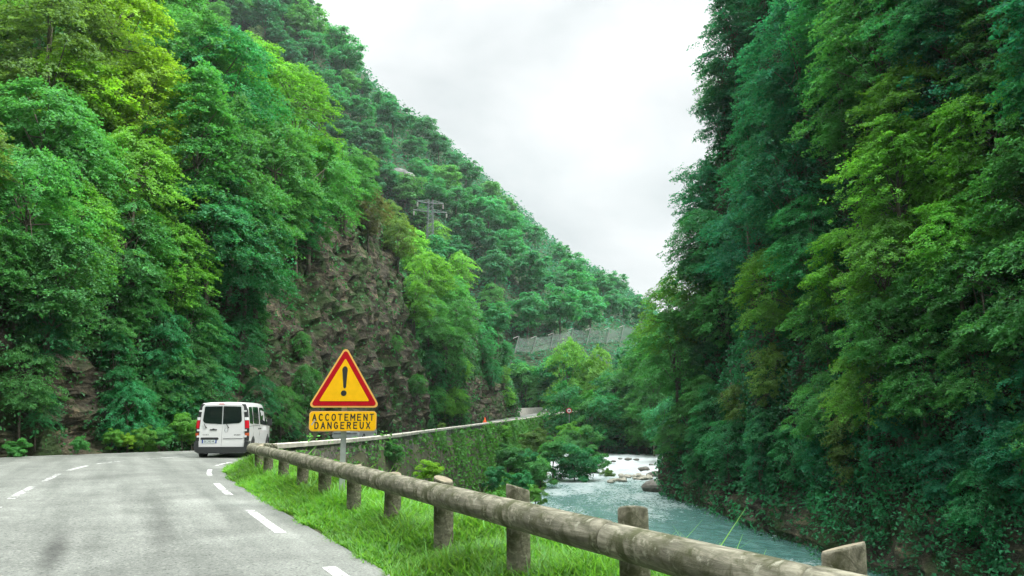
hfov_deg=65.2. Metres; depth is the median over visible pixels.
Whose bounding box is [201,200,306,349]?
broadleaf tree
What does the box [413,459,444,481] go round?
bush
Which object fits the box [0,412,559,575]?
road
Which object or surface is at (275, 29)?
broadleaf tree
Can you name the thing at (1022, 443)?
broadleaf tree
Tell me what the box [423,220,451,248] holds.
broadleaf tree
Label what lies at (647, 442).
broadleaf tree
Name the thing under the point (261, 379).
broadleaf tree
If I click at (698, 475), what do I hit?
broadleaf tree
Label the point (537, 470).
bush
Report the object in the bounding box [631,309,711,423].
broadleaf tree
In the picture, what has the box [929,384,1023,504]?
broadleaf tree
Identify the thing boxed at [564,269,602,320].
broadleaf tree
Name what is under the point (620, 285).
broadleaf tree
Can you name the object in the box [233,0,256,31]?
broadleaf tree
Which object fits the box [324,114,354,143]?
broadleaf tree
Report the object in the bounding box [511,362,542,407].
broadleaf tree
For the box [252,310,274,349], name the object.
broadleaf tree
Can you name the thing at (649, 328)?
broadleaf tree
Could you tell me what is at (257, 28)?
broadleaf tree
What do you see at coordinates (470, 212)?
broadleaf tree
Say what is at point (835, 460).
broadleaf tree
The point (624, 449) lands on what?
undergrowth
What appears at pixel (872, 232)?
broadleaf tree
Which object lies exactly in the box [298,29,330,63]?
broadleaf tree
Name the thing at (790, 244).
broadleaf tree
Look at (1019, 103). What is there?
broadleaf tree
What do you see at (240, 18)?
broadleaf tree
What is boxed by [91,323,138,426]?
broadleaf tree
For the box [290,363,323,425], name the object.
broadleaf tree
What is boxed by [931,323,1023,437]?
broadleaf tree
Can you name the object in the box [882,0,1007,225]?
broadleaf tree
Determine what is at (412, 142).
broadleaf tree
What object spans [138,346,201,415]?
broadleaf tree
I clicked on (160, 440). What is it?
bush
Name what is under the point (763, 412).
broadleaf tree
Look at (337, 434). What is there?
car
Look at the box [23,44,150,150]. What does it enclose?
broadleaf tree
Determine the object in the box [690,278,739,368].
broadleaf tree
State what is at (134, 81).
broadleaf tree
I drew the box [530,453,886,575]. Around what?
river
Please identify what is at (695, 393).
broadleaf tree
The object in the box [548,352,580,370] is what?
broadleaf tree
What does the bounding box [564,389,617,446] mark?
broadleaf tree
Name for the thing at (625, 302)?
broadleaf tree
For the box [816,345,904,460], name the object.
broadleaf tree
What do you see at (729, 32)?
broadleaf tree
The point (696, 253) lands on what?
broadleaf tree
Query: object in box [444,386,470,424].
broadleaf tree
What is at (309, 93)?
broadleaf tree
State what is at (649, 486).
boulder
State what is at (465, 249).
broadleaf tree
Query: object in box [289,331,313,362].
broadleaf tree
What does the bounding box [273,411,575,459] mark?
retaining wall
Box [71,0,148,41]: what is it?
broadleaf tree
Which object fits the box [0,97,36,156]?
broadleaf tree
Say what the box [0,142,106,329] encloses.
broadleaf tree
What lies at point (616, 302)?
broadleaf tree
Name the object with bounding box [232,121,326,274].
broadleaf tree
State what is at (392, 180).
broadleaf tree
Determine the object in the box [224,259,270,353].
broadleaf tree
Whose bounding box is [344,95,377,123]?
broadleaf tree
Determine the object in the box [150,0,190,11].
broadleaf tree
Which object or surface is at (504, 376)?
broadleaf tree
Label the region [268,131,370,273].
broadleaf tree
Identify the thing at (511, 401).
broadleaf tree
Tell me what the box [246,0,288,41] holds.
broadleaf tree
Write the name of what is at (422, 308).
broadleaf tree
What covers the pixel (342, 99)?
broadleaf tree
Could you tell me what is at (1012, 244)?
broadleaf tree
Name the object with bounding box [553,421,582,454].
bush
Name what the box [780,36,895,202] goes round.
broadleaf tree
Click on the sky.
(577, 109)
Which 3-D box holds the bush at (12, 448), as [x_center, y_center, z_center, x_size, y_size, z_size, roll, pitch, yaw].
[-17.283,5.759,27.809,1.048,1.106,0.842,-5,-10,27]
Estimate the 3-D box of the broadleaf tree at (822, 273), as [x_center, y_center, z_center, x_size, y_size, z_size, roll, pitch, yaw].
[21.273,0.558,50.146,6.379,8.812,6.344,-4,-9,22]
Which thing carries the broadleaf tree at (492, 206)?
on the hillside at (506, 335)
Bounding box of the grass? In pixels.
[220,446,764,575]
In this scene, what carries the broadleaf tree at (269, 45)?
on the hillside at (319, 337)
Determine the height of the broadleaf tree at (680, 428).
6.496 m
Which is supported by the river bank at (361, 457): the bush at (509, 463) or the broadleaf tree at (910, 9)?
the bush at (509, 463)
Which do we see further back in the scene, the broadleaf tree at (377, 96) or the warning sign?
the broadleaf tree at (377, 96)
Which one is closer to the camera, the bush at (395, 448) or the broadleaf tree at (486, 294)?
the bush at (395, 448)
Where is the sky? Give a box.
[313,0,738,312]
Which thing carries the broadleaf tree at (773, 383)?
on the hillside at (928, 564)
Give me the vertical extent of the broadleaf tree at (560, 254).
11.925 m
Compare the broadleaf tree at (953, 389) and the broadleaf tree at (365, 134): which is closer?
the broadleaf tree at (953, 389)
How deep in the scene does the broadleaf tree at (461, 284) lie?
150.83 m
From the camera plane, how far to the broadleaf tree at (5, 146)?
29.23 m
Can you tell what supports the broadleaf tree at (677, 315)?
on the hillside at (928, 564)
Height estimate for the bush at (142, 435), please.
1.443 m
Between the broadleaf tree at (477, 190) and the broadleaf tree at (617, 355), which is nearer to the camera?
the broadleaf tree at (617, 355)
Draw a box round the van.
[194,402,271,456]
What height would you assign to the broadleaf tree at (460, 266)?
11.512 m
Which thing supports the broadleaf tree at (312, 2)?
on the hillside at (506, 335)
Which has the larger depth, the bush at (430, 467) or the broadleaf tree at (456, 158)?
the broadleaf tree at (456, 158)
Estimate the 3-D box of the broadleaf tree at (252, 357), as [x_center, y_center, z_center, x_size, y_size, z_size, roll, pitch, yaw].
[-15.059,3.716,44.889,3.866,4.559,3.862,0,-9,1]
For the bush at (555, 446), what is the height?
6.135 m
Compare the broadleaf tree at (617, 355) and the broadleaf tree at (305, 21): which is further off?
the broadleaf tree at (305, 21)
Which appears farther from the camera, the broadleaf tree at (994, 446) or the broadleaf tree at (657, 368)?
the broadleaf tree at (657, 368)
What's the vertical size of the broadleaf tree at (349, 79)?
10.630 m
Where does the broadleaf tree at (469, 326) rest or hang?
on the hillside at (319, 337)
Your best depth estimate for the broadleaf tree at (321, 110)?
218.94 m
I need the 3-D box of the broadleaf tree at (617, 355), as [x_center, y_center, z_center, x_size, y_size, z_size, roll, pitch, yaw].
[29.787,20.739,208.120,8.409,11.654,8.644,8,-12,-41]
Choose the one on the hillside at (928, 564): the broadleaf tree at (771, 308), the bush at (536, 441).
the broadleaf tree at (771, 308)
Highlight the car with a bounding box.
[332,429,376,438]
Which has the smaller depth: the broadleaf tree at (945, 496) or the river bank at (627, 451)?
the broadleaf tree at (945, 496)
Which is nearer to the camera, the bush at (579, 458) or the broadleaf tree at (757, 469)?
the broadleaf tree at (757, 469)
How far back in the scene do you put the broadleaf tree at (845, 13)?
49.43 m
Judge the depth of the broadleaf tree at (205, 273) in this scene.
40.16 m
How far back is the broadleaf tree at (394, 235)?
93.37 m
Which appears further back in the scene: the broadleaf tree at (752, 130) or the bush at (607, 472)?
the bush at (607, 472)
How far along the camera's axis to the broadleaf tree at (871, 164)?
43.86 m
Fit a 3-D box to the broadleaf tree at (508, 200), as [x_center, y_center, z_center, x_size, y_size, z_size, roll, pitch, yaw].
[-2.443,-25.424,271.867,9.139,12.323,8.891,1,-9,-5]
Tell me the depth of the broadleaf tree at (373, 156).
211.90 m
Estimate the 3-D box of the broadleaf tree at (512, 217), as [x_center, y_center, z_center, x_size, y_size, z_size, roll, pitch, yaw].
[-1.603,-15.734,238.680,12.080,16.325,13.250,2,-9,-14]
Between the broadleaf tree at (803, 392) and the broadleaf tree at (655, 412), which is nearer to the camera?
the broadleaf tree at (803, 392)
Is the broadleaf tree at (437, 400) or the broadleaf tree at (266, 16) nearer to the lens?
the broadleaf tree at (437, 400)
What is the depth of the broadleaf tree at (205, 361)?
39.46 m
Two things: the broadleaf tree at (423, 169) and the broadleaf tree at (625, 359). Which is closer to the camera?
the broadleaf tree at (625, 359)
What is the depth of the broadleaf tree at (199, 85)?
43.35 m
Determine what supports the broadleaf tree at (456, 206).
on the hillside at (506, 335)
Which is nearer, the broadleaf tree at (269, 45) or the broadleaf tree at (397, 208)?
the broadleaf tree at (269, 45)
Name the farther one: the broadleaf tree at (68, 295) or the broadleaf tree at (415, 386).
the broadleaf tree at (415, 386)
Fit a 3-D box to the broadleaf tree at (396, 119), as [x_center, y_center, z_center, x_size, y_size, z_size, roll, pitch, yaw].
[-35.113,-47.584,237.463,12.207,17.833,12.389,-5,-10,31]
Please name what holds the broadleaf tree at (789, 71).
on the hillside at (928, 564)
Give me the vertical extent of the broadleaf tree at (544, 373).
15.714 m
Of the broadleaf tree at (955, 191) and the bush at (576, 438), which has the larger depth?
the bush at (576, 438)
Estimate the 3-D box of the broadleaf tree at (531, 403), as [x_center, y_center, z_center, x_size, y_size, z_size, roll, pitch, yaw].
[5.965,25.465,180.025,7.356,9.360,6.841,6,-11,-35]
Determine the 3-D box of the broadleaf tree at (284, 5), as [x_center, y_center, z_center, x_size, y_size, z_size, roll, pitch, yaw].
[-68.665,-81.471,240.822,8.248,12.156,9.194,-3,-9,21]
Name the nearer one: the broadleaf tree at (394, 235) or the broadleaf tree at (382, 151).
the broadleaf tree at (394, 235)
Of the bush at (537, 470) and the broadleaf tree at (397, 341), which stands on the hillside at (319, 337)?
the broadleaf tree at (397, 341)
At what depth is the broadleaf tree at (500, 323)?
156.34 m
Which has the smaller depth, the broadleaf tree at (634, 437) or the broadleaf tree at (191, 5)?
the broadleaf tree at (191, 5)
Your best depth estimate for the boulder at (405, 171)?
217.91 m
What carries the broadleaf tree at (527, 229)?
on the hillside at (506, 335)
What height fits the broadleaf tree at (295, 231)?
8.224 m
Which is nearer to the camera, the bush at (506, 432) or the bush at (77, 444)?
the bush at (77, 444)
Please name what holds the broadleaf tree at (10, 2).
on the hillside at (319, 337)
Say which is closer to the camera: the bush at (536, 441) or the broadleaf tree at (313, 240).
the broadleaf tree at (313, 240)
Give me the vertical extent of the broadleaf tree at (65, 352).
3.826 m
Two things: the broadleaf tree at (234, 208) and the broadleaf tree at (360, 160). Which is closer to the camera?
the broadleaf tree at (234, 208)
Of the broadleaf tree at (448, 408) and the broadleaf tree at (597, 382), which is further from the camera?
the broadleaf tree at (597, 382)
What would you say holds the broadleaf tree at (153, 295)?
on the hillside at (319, 337)
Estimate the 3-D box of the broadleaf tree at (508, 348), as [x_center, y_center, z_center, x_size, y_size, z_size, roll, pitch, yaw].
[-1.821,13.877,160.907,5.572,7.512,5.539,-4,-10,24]
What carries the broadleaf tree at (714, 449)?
on the hillside at (928, 564)
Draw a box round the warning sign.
[309,349,377,492]
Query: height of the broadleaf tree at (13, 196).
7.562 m
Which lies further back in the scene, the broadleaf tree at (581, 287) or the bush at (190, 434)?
the broadleaf tree at (581, 287)
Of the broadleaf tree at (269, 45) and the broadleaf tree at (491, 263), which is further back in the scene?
the broadleaf tree at (491, 263)
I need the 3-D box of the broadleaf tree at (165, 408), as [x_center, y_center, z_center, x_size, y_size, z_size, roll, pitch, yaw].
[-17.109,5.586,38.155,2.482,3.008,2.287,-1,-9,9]
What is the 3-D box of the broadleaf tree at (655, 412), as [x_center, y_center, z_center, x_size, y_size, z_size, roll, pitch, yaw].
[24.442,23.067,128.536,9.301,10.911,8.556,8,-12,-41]
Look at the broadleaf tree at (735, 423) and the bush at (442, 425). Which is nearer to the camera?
the broadleaf tree at (735, 423)
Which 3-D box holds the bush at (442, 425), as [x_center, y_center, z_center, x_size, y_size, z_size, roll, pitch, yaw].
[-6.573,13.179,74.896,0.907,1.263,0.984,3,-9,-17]
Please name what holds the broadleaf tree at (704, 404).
on the hillside at (928, 564)
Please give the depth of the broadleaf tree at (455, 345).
112.41 m
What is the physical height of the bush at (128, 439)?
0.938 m
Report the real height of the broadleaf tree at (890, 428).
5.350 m
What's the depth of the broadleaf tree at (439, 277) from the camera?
119.30 m
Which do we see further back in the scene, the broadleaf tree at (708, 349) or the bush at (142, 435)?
the broadleaf tree at (708, 349)
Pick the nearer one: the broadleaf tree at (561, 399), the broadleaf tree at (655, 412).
the broadleaf tree at (655, 412)
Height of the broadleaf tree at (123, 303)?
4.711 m
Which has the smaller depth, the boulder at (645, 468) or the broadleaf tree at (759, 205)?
the broadleaf tree at (759, 205)
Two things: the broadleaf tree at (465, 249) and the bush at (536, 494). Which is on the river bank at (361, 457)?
the bush at (536, 494)
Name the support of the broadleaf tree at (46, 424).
on the hillside at (319, 337)
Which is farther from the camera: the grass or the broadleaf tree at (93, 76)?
the broadleaf tree at (93, 76)
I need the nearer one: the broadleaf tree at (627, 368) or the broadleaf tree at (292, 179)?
the broadleaf tree at (292, 179)
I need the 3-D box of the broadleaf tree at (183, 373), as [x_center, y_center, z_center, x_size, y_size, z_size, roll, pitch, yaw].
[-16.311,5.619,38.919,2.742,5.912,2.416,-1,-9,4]
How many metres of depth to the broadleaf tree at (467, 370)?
122.31 m
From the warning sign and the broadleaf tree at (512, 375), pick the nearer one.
the warning sign
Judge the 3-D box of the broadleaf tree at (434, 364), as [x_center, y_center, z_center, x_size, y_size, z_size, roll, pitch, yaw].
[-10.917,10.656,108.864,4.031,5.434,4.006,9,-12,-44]
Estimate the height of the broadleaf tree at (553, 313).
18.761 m
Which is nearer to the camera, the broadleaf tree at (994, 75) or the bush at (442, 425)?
the broadleaf tree at (994, 75)
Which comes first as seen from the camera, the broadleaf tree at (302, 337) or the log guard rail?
the log guard rail
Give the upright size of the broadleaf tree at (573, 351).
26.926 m
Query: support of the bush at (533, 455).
on the river bank at (361, 457)
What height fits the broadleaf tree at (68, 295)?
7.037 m
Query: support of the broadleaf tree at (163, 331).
on the hillside at (319, 337)
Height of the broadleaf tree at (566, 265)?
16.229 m
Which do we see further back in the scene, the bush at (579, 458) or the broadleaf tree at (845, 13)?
the bush at (579, 458)
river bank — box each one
[226,415,559,534]
[563,388,674,453]
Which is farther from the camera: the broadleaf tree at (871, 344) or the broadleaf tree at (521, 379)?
the broadleaf tree at (521, 379)
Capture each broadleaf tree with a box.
[0,0,31,48]
[0,0,140,137]
[0,74,127,230]
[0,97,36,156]
[0,122,22,189]
[0,135,27,265]
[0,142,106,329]
[0,211,6,262]
[0,215,129,389]
[0,231,44,302]
[0,341,73,441]
[5,179,144,326]
[8,120,140,243]
[12,295,91,383]
[15,387,68,451]
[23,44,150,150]
[29,0,187,147]
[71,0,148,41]
[74,44,201,199]
[76,194,191,325]
[77,277,146,367]
[78,125,208,261]
[85,379,168,452]
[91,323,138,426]
[115,283,172,351]
[121,1,247,131]
[130,423,158,451]
[132,222,223,332]
[132,374,179,418]
[136,308,198,404]
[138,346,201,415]
[139,166,272,338]
[140,57,247,271]
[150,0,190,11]
[151,22,295,144]
[151,377,212,449]
[152,344,223,408]
[155,344,199,450]
[163,291,230,365]
[164,0,209,46]
[181,313,243,391]
[182,91,279,305]
[186,360,245,409]
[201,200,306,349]
[207,0,230,25]
[211,30,304,129]
[218,0,253,29]
[218,314,273,394]
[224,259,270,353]
[226,183,306,317]
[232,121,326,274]
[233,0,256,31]
[238,60,347,181]
[240,375,283,419]
[245,25,265,42]
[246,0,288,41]
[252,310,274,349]
[265,20,294,58]
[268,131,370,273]
[268,385,306,439]
[270,39,307,85]
[271,0,294,11]
[271,0,295,28]
[277,177,339,282]
[284,0,329,38]
[285,410,303,439]
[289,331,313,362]
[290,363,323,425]
[293,0,315,14]
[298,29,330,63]
[305,61,323,87]
[306,93,334,129]
[314,69,342,87]
[317,139,383,238]
[321,23,353,49]
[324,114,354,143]
[325,83,357,119]
[327,36,368,76]
[336,119,385,160]
[340,69,361,96]
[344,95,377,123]
[348,78,372,99]
[351,188,395,252]
[363,152,381,177]
[371,91,396,114]
[371,134,397,166]
[371,160,401,196]
[373,97,414,149]
[381,213,419,274]
[382,199,403,228]
[387,171,427,219]
[392,335,404,355]
[400,135,427,158]
[400,227,432,273]
[402,274,438,339]
[404,250,458,307]
[406,157,434,186]
[407,204,432,235]
[408,115,439,145]
[408,373,428,398]
[415,294,456,364]
[417,234,455,280]
[419,176,447,209]
[420,347,445,385]
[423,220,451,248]
[426,132,453,164]
[429,320,469,390]
[429,385,450,422]
[430,164,461,189]
[435,287,484,352]
[437,394,457,420]
[439,185,476,228]
[444,213,486,245]
[444,235,472,259]
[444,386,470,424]
[445,151,462,165]
[445,250,479,292]
[446,275,470,303]
[452,159,483,188]
[455,388,472,418]
[459,358,473,386]
[461,202,481,227]
[465,184,486,199]
[470,195,507,235]
[471,227,501,255]
[473,249,513,295]
[476,321,501,372]
[477,283,507,311]
[479,302,515,351]
[480,181,501,198]
[482,358,505,395]
[489,210,527,253]
[493,228,529,276]
[497,365,510,389]
[498,195,517,212]
[500,341,515,365]
[502,386,517,411]
[504,291,548,347]
[505,250,551,291]
[506,359,538,401]
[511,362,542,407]
[513,218,533,238]
[523,380,550,407]
[528,224,546,248]
[531,356,580,404]
[532,268,554,297]
[538,283,585,345]
[539,336,595,411]
[539,380,591,435]
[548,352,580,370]
[549,241,571,263]
[550,270,571,293]
[555,252,590,283]
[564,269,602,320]
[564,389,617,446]
[574,344,613,410]
[575,290,610,341]
[581,389,631,452]
[588,375,624,423]
[589,270,615,295]
[590,364,630,419]
[595,370,618,389]
[600,289,624,321]
[606,270,628,294]
[608,384,655,454]
[610,346,631,368]
[612,297,633,323]
[612,352,652,383]
[614,380,644,422]
[616,310,684,448]
[620,346,654,373]
[627,294,656,320]
[627,417,655,454]
[629,354,673,455]
[631,273,709,389]
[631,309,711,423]
[636,398,675,445]
[643,247,729,366]
[648,420,685,473]
[657,207,726,314]
[658,399,701,461]
[667,158,725,233]
[669,210,741,320]
[678,374,718,427]
[682,420,709,503]
[683,339,724,401]
[684,382,726,486]
[686,0,763,130]
[687,84,738,164]
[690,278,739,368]
[691,54,746,125]
[692,190,773,309]
[696,418,744,494]
[712,70,788,245]
[716,118,834,281]
[718,380,751,429]
[724,247,803,355]
[725,412,752,448]
[726,0,845,155]
[739,417,781,502]
[743,399,789,475]
[744,342,798,429]
[757,193,848,326]
[758,46,826,224]
[767,424,808,500]
[775,286,852,381]
[776,371,845,468]
[777,0,891,169]
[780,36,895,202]
[797,227,865,367]
[797,431,836,507]
[801,0,947,127]
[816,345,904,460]
[817,111,971,286]
[819,380,867,509]
[828,211,940,363]
[829,285,924,415]
[845,51,989,225]
[850,0,900,22]
[850,0,1002,98]
[858,405,921,497]
[872,330,974,452]
[875,253,980,385]
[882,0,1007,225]
[888,107,997,239]
[899,198,1011,327]
[902,436,975,533]
[907,232,1023,389]
[922,75,1023,239]
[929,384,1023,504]
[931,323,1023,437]
[933,0,1023,157]
[934,142,1023,281]
[936,460,1021,566]
[941,222,1023,364]
[942,0,997,34]
[947,109,1023,243]
[966,411,1023,504]
[978,0,1023,128]
[982,24,1023,130]
[994,353,1023,420]
[998,422,1023,488]
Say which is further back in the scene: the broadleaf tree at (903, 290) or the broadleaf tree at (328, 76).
the broadleaf tree at (328, 76)
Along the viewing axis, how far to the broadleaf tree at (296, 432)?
51.78 m
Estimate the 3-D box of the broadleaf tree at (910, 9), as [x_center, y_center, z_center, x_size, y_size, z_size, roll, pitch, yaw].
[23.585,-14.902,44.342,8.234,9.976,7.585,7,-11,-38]
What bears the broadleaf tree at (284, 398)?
on the hillside at (319, 337)
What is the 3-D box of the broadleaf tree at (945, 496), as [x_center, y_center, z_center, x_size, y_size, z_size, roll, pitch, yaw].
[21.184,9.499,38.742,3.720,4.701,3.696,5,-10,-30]
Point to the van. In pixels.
(228, 427)
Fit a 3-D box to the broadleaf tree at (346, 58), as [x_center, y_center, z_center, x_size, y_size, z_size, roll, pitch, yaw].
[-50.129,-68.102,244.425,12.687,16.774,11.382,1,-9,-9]
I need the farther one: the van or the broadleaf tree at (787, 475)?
the broadleaf tree at (787, 475)
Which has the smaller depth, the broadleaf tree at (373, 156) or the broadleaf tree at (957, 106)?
the broadleaf tree at (957, 106)
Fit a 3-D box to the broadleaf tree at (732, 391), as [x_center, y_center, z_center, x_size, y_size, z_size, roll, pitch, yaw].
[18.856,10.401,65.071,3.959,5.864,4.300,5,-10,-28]
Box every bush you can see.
[0,438,32,456]
[68,436,89,454]
[101,428,123,452]
[118,433,137,448]
[131,425,157,451]
[148,427,175,451]
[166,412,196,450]
[181,424,195,450]
[383,439,405,469]
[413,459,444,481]
[438,422,445,427]
[481,466,508,491]
[494,442,529,478]
[501,425,512,440]
[506,469,534,489]
[515,448,538,469]
[517,456,558,487]
[518,428,551,455]
[529,485,549,504]
[538,436,570,479]
[543,441,604,482]
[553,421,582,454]
[555,424,605,470]
[581,448,611,472]
[598,468,615,476]
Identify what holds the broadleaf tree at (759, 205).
on the hillside at (928, 564)
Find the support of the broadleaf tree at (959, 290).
on the hillside at (928, 564)
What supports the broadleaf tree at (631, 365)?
on the river bank at (627, 451)
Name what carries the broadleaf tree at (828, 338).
on the hillside at (928, 564)
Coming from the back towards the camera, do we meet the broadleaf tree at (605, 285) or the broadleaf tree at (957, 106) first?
the broadleaf tree at (605, 285)
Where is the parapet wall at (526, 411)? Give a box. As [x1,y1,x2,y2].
[518,407,562,415]
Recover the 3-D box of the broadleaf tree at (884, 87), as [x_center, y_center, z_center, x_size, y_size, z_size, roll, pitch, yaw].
[22.635,-8.411,44.728,7.853,9.990,7.904,5,-10,-32]
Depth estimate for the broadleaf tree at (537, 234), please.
282.00 m
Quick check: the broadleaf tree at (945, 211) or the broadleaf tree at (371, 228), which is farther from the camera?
the broadleaf tree at (371, 228)
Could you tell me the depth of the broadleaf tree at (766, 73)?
59.88 m
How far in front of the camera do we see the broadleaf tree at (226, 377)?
40.64 m
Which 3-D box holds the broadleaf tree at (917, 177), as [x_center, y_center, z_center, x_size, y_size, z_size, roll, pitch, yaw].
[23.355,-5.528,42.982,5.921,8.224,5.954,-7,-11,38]
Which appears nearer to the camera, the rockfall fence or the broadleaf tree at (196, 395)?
the broadleaf tree at (196, 395)
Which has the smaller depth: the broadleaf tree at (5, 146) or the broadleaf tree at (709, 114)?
the broadleaf tree at (5, 146)
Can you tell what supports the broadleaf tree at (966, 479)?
on the hillside at (928, 564)
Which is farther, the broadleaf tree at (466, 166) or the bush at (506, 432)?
the broadleaf tree at (466, 166)
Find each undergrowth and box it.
[0,0,521,456]
[209,0,669,407]
[556,389,656,454]
[652,0,1023,575]
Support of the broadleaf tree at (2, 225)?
on the hillside at (319, 337)
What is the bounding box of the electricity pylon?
[413,200,446,239]
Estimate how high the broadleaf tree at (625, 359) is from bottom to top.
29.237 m
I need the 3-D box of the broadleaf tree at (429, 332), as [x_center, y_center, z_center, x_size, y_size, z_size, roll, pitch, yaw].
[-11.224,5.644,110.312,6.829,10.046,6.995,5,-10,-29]
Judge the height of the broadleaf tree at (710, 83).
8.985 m
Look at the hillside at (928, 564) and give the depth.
45.51 m
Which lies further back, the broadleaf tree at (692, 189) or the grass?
the broadleaf tree at (692, 189)
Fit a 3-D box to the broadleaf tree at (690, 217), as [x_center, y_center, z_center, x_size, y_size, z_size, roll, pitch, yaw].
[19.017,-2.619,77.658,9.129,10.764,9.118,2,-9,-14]
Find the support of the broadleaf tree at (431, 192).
on the hillside at (506, 335)
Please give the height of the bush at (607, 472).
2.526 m
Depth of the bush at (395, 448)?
39.94 m
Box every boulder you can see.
[385,168,415,184]
[638,466,649,470]
[641,479,663,491]
[646,471,657,476]
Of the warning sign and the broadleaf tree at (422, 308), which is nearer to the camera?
the warning sign
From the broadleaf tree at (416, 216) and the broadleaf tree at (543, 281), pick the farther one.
the broadleaf tree at (543, 281)
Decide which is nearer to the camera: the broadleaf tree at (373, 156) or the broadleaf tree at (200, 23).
the broadleaf tree at (200, 23)
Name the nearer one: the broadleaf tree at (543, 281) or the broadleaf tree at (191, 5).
the broadleaf tree at (191, 5)
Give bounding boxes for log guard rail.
[247,443,867,575]
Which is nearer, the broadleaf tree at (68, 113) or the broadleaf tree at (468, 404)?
the broadleaf tree at (68, 113)
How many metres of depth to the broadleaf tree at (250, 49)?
53.61 m
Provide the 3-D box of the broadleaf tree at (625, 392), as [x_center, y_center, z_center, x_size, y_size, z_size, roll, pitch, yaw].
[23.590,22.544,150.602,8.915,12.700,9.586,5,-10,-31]
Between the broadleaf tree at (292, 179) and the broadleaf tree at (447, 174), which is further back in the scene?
the broadleaf tree at (447, 174)
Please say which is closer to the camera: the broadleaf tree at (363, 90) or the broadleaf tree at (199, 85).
the broadleaf tree at (199, 85)
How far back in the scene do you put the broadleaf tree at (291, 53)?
226.34 m
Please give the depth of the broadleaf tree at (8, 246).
29.81 m
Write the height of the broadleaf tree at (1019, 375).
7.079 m
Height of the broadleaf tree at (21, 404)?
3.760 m
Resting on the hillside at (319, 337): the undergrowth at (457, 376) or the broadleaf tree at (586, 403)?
the undergrowth at (457, 376)
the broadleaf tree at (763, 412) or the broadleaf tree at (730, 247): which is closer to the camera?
the broadleaf tree at (763, 412)
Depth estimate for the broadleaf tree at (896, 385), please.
39.68 m
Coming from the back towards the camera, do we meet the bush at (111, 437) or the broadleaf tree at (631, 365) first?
the broadleaf tree at (631, 365)
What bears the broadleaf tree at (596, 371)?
on the river bank at (361, 457)
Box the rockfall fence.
[514,326,641,353]
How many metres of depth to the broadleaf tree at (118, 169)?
36.65 m
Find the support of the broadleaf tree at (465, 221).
on the hillside at (506, 335)
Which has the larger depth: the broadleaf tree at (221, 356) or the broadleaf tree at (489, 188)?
the broadleaf tree at (489, 188)
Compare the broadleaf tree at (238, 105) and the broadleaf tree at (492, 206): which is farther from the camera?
the broadleaf tree at (492, 206)
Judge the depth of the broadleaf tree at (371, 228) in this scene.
83.27 m
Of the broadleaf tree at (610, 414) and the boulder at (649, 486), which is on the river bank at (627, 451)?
the broadleaf tree at (610, 414)
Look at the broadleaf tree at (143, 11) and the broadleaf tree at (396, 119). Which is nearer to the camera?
the broadleaf tree at (143, 11)
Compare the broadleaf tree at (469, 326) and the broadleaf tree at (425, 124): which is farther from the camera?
the broadleaf tree at (425, 124)
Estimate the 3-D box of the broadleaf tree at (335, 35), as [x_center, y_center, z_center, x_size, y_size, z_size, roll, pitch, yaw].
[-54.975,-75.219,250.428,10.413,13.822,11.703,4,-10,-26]
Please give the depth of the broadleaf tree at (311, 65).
225.31 m
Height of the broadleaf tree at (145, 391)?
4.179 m
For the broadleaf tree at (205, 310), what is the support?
on the hillside at (319, 337)
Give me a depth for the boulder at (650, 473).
102.23 m
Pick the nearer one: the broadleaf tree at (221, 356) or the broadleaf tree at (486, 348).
the broadleaf tree at (221, 356)
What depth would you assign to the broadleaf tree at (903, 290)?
40.45 m
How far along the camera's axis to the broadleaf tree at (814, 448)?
49.45 m
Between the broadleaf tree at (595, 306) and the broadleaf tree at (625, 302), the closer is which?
the broadleaf tree at (595, 306)
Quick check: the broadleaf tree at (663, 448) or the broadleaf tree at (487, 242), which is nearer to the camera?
the broadleaf tree at (663, 448)
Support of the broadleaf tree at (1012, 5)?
on the hillside at (928, 564)
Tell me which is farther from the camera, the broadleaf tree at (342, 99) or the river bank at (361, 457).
the broadleaf tree at (342, 99)
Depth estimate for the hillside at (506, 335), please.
225.05 m
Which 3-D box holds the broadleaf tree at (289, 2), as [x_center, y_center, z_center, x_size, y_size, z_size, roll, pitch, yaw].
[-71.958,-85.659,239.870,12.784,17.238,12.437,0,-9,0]
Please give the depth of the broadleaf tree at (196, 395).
38.51 m
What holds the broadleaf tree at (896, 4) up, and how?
on the hillside at (928, 564)
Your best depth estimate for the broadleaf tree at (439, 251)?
157.23 m
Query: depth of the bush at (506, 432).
96.22 m
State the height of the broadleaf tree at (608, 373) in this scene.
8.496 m
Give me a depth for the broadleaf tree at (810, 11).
55.06 m
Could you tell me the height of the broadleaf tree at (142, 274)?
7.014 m
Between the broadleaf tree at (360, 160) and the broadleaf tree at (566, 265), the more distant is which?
the broadleaf tree at (566, 265)
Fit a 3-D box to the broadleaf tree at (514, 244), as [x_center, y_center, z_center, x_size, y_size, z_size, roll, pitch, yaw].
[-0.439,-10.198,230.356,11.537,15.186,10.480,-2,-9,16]
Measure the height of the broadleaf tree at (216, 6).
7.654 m
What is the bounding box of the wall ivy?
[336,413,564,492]
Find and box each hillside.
[0,1,517,456]
[204,0,647,407]
[657,0,1023,575]
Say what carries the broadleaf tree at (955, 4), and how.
on the hillside at (928, 564)
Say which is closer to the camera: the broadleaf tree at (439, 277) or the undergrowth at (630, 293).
the broadleaf tree at (439, 277)

